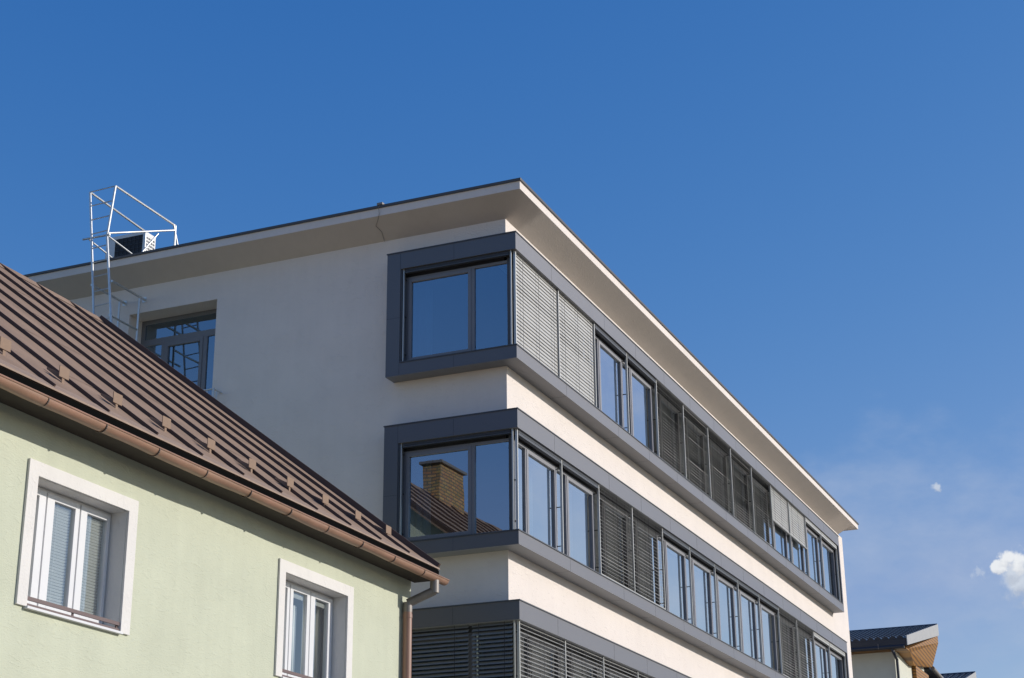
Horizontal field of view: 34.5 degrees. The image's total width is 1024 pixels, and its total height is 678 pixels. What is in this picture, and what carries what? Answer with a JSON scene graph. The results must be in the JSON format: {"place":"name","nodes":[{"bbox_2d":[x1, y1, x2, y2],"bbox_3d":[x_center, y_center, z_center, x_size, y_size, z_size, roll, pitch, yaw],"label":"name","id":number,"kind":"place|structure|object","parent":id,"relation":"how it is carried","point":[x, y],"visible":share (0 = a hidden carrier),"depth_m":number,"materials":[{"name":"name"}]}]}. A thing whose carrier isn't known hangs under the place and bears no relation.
{"place":"outdoors","nodes":[
{"label":"outdoors","id":0,"kind":"place"},
{"bbox_2d":[0,263,449,677],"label":"green house","id":1,"kind":"structure","parent":0,"point":[160,518],"depth_m":20.20,"materials":[{"name":"paint"}]},
{"bbox_2d":[23,486,122,634],"bbox_3d":[-4.849,2.409,18.096,0.345,1.412,1.690,-9,-22,21],"label":"window","id":2,"kind":"structure","parent":1,"relation":"in","point":[73,585],"depth_m":18.24,"materials":[{"name":"white glass"}]},
{"bbox_2d":[279,581,332,677],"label":"window","id":3,"kind":"structure","parent":1,"relation":"in","point":[312,601],"depth_m":22.97,"materials":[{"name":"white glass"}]},
{"bbox_2d":[24,177,858,677],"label":"office building","id":4,"kind":"structure","parent":0,"point":[534,427],"depth_m":33.17,"materials":[{"name":"white plaster"},{"name":"glass"},{"name":"grey metal"}]},
{"bbox_2d":[82,185,177,341],"bbox_3d":[-7.849,-0.258,34.643,1.250,5.448,2.542,-9,-22,22],"label":"roof access ladder","id":5,"kind":"object","parent":4,"relation":"attached to","point":[107,235],"visible":0.66,"depth_m":34.36,"materials":[{"name":"metal"}]},
{"bbox_2d":[105,232,155,258],"bbox_3d":[-8.672,-1.555,37.361,1.056,1.600,0.426,-9,-22,22],"label":"air conditioning unit","id":6,"kind":"object","parent":4,"relation":"on","point":[132,242],"visible":0.23,"depth_m":37.37,"materials":[{"name":"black metal"}]},
{"bbox_2d":[141,309,216,388],"bbox_3d":[-6.846,0.769,34.258,2.156,2.728,0.095,-9,-22,22],"label":"window","id":7,"kind":"structure","parent":4,"relation":"in","point":[203,337],"depth_m":34.53,"materials":[{"name":"metal"}]},
{"bbox_2d":[402,438,508,540],"bbox_3d":[-0.982,2.859,30.246,2.181,1.901,0.391,-9,-22,22],"label":"window","id":8,"kind":"structure","parent":4,"relation":"in","point":[416,509],"depth_m":30.52,"materials":[{"name":"metal"}]},
{"bbox_2d":[405,260,506,360],"bbox_3d":[-1.013,-0.421,31.458,2.181,1.926,0.391,-9,-22,22],"label":"window","id":9,"kind":"structure","parent":4,"relation":"in","point":[419,289],"depth_m":31.74,"materials":[{"name":"glass"}]},
{"bbox_2d":[411,629,509,677],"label":"window","id":10,"kind":"structure","parent":4,"relation":"in","point":[470,649],"depth_m":29.21,"materials":[{"name":"metal"}]},
{"bbox_2d":[513,272,552,359],"bbox_3d":[0.390,-0.322,31.835,0.092,1.776,2.030,-9,-22,22],"label":"window","id":11,"kind":"structure","parent":4,"relation":"in","point":[522,272],"depth_m":31.64,"materials":[{"name":"metal"}]},
{"bbox_2d":[515,441,556,548],"bbox_3d":[0.422,2.959,30.623,0.092,1.751,2.030,-9,-22,22],"label":"window","id":12,"kind":"structure","parent":4,"relation":"in","point":[536,475],"depth_m":30.73,"materials":[{"name":"glass"}]},
{"bbox_2d":[517,633,559,677],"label":"window","id":13,"kind":"structure","parent":4,"relation":"in","point":[521,634],"depth_m":29.61,"materials":[{"name":"metal"}]},
{"bbox_2d":[553,310,588,384],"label":"window","id":14,"kind":"structure","parent":4,"relation":"in","point":[553,310],"depth_m":33.78,"materials":[{"name":"metal"}]},
{"bbox_2d":[556,467,594,569],"bbox_3d":[1.226,3.600,32.379,0.092,1.751,2.040,-9,-22,22],"label":"window","id":15,"kind":"structure","parent":4,"relation":"in","point":[578,504],"depth_m":32.49,"materials":[{"name":"glass"}]},
{"bbox_2d":[559,649,597,677],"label":"window","id":16,"kind":"structure","parent":4,"relation":"in","point":[570,666],"depth_m":31.36,"materials":[{"name":"metal"}]},
{"bbox_2d":[589,336,623,427],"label":"window","id":17,"kind":"structure","parent":4,"relation":"in","point":[609,388],"depth_m":35.58,"materials":[{"name":"glass"}]},
{"bbox_2d":[593,492,628,587],"bbox_3d":[2.031,4.242,34.140,0.092,1.751,2.040,-9,-22,22],"label":"window","id":18,"kind":"structure","parent":4,"relation":"in","point":[620,522],"depth_m":34.26,"materials":[{"name":"metal"}]},
{"bbox_2d":[598,665,628,677],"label":"window","id":19,"kind":"structure","parent":4,"relation":"in","point":[611,671],"depth_m":32.85,"materials":[{"name":"metal"}]},
{"bbox_2d":[622,360,653,451],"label":"window","id":20,"kind":"structure","parent":4,"relation":"in","point":[639,391],"depth_m":37.26,"materials":[{"name":"glass"}]},
{"bbox_2d":[627,514,659,604],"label":"window","id":21,"kind":"structure","parent":4,"relation":"in","point":[636,532],"depth_m":36.04,"materials":[{"name":"metal"}]},
{"bbox_2d":[651,386,680,473],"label":"window","id":22,"kind":"structure","parent":4,"relation":"in","point":[668,409],"depth_m":39.02,"materials":[{"name":"metal"}]},
{"bbox_2d":[657,534,687,621],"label":"window","id":23,"kind":"structure","parent":4,"relation":"in","point":[674,558],"depth_m":37.83,"materials":[{"name":"glass"}]},
{"bbox_2d":[678,411,705,493],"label":"window","id":24,"kind":"structure","parent":4,"relation":"in","point":[688,425],"depth_m":40.82,"materials":[{"name":"metal"}]},
{"bbox_2d":[685,553,713,635],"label":"window","id":25,"kind":"structure","parent":4,"relation":"in","point":[700,574],"depth_m":39.57,"materials":[{"name":"glass"}]},
{"bbox_2d":[703,433,728,511],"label":"window","id":26,"kind":"structure","parent":4,"relation":"in","point":[713,457],"depth_m":42.58,"materials":[{"name":"metal"}]},
{"bbox_2d":[710,570,736,648],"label":"window","id":27,"kind":"structure","parent":4,"relation":"in","point":[724,589],"depth_m":41.35,"materials":[{"name":"glass"}]},
{"bbox_2d":[726,454,749,528],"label":"window","id":28,"kind":"structure","parent":4,"relation":"in","point":[737,470],"depth_m":44.35,"materials":[{"name":"metal"}]},
{"bbox_2d":[733,585,757,659],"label":"window","id":29,"kind":"structure","parent":4,"relation":"in","point":[749,645],"depth_m":43.12,"materials":[{"name":"glass"}]},
{"bbox_2d":[747,475,769,544],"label":"window","id":30,"kind":"structure","parent":4,"relation":"in","point":[754,482],"depth_m":46.11,"materials":[{"name":"metal"}]},
{"bbox_2d":[755,600,777,670],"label":"window","id":31,"kind":"structure","parent":4,"relation":"in","point":[769,647],"depth_m":44.89,"materials":[{"name":"glass"}]},
{"bbox_2d":[767,492,787,558],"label":"window","id":32,"kind":"structure","parent":4,"relation":"in","point":[780,537],"depth_m":47.70,"materials":[{"name":"glass"}]},
{"bbox_2d":[774,612,795,677],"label":"window","id":33,"kind":"structure","parent":4,"relation":"in","point":[786,624],"depth_m":46.63,"materials":[{"name":"metal"}]},
{"bbox_2d":[785,513,804,572],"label":"window","id":34,"kind":"structure","parent":4,"relation":"in","point":[797,550],"depth_m":49.56,"materials":[{"name":"glass"}]},
{"bbox_2d":[793,625,812,677],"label":"window","id":35,"kind":"structure","parent":4,"relation":"in","point":[800,643],"depth_m":48.44,"materials":[{"name":"metal"}]},
{"bbox_2d":[802,526,820,584],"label":"window","id":36,"kind":"structure","parent":4,"relation":"in","point":[812,543],"depth_m":51.50,"materials":[{"name":"glass"}]},
{"bbox_2d":[810,636,827,677],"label":"window","id":37,"kind":"structure","parent":4,"relation":"in","point":[820,650],"depth_m":50.27,"materials":[{"name":"glass"}]},
{"bbox_2d":[817,536,836,597],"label":"window","id":38,"kind":"structure","parent":4,"relation":"in","point":[828,554],"depth_m":53.30,"materials":[{"name":"glass"}]},
{"bbox_2d":[825,647,842,677],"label":"window","id":39,"kind":"structure","parent":4,"relation":"in","point":[836,661],"depth_m":52.13,"materials":[{"name":"metal"}]},
{"bbox_2d":[0,0,1023,677],"label":"sky","id":40,"kind":"structure","parent":0,"point":[822,201],"materials":[{"name":"blue"}]},
{"bbox_2d":[849,624,942,677],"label":"street house","id":41,"kind":"structure","parent":0,"point":[900,652],"depth_m":63.50,"materials":[{"name":"tile"}]},
{"bbox_3d":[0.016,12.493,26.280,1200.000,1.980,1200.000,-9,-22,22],"label":"ground","id":42,"kind":"structure","parent":0,"visible":0},
{"bbox_2d":[941,671,975,677],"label":"street house","id":43,"kind":"structure","parent":42,"relation":"on","point":[971,674],"depth_m":77.45,"materials":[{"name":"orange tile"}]}
]}

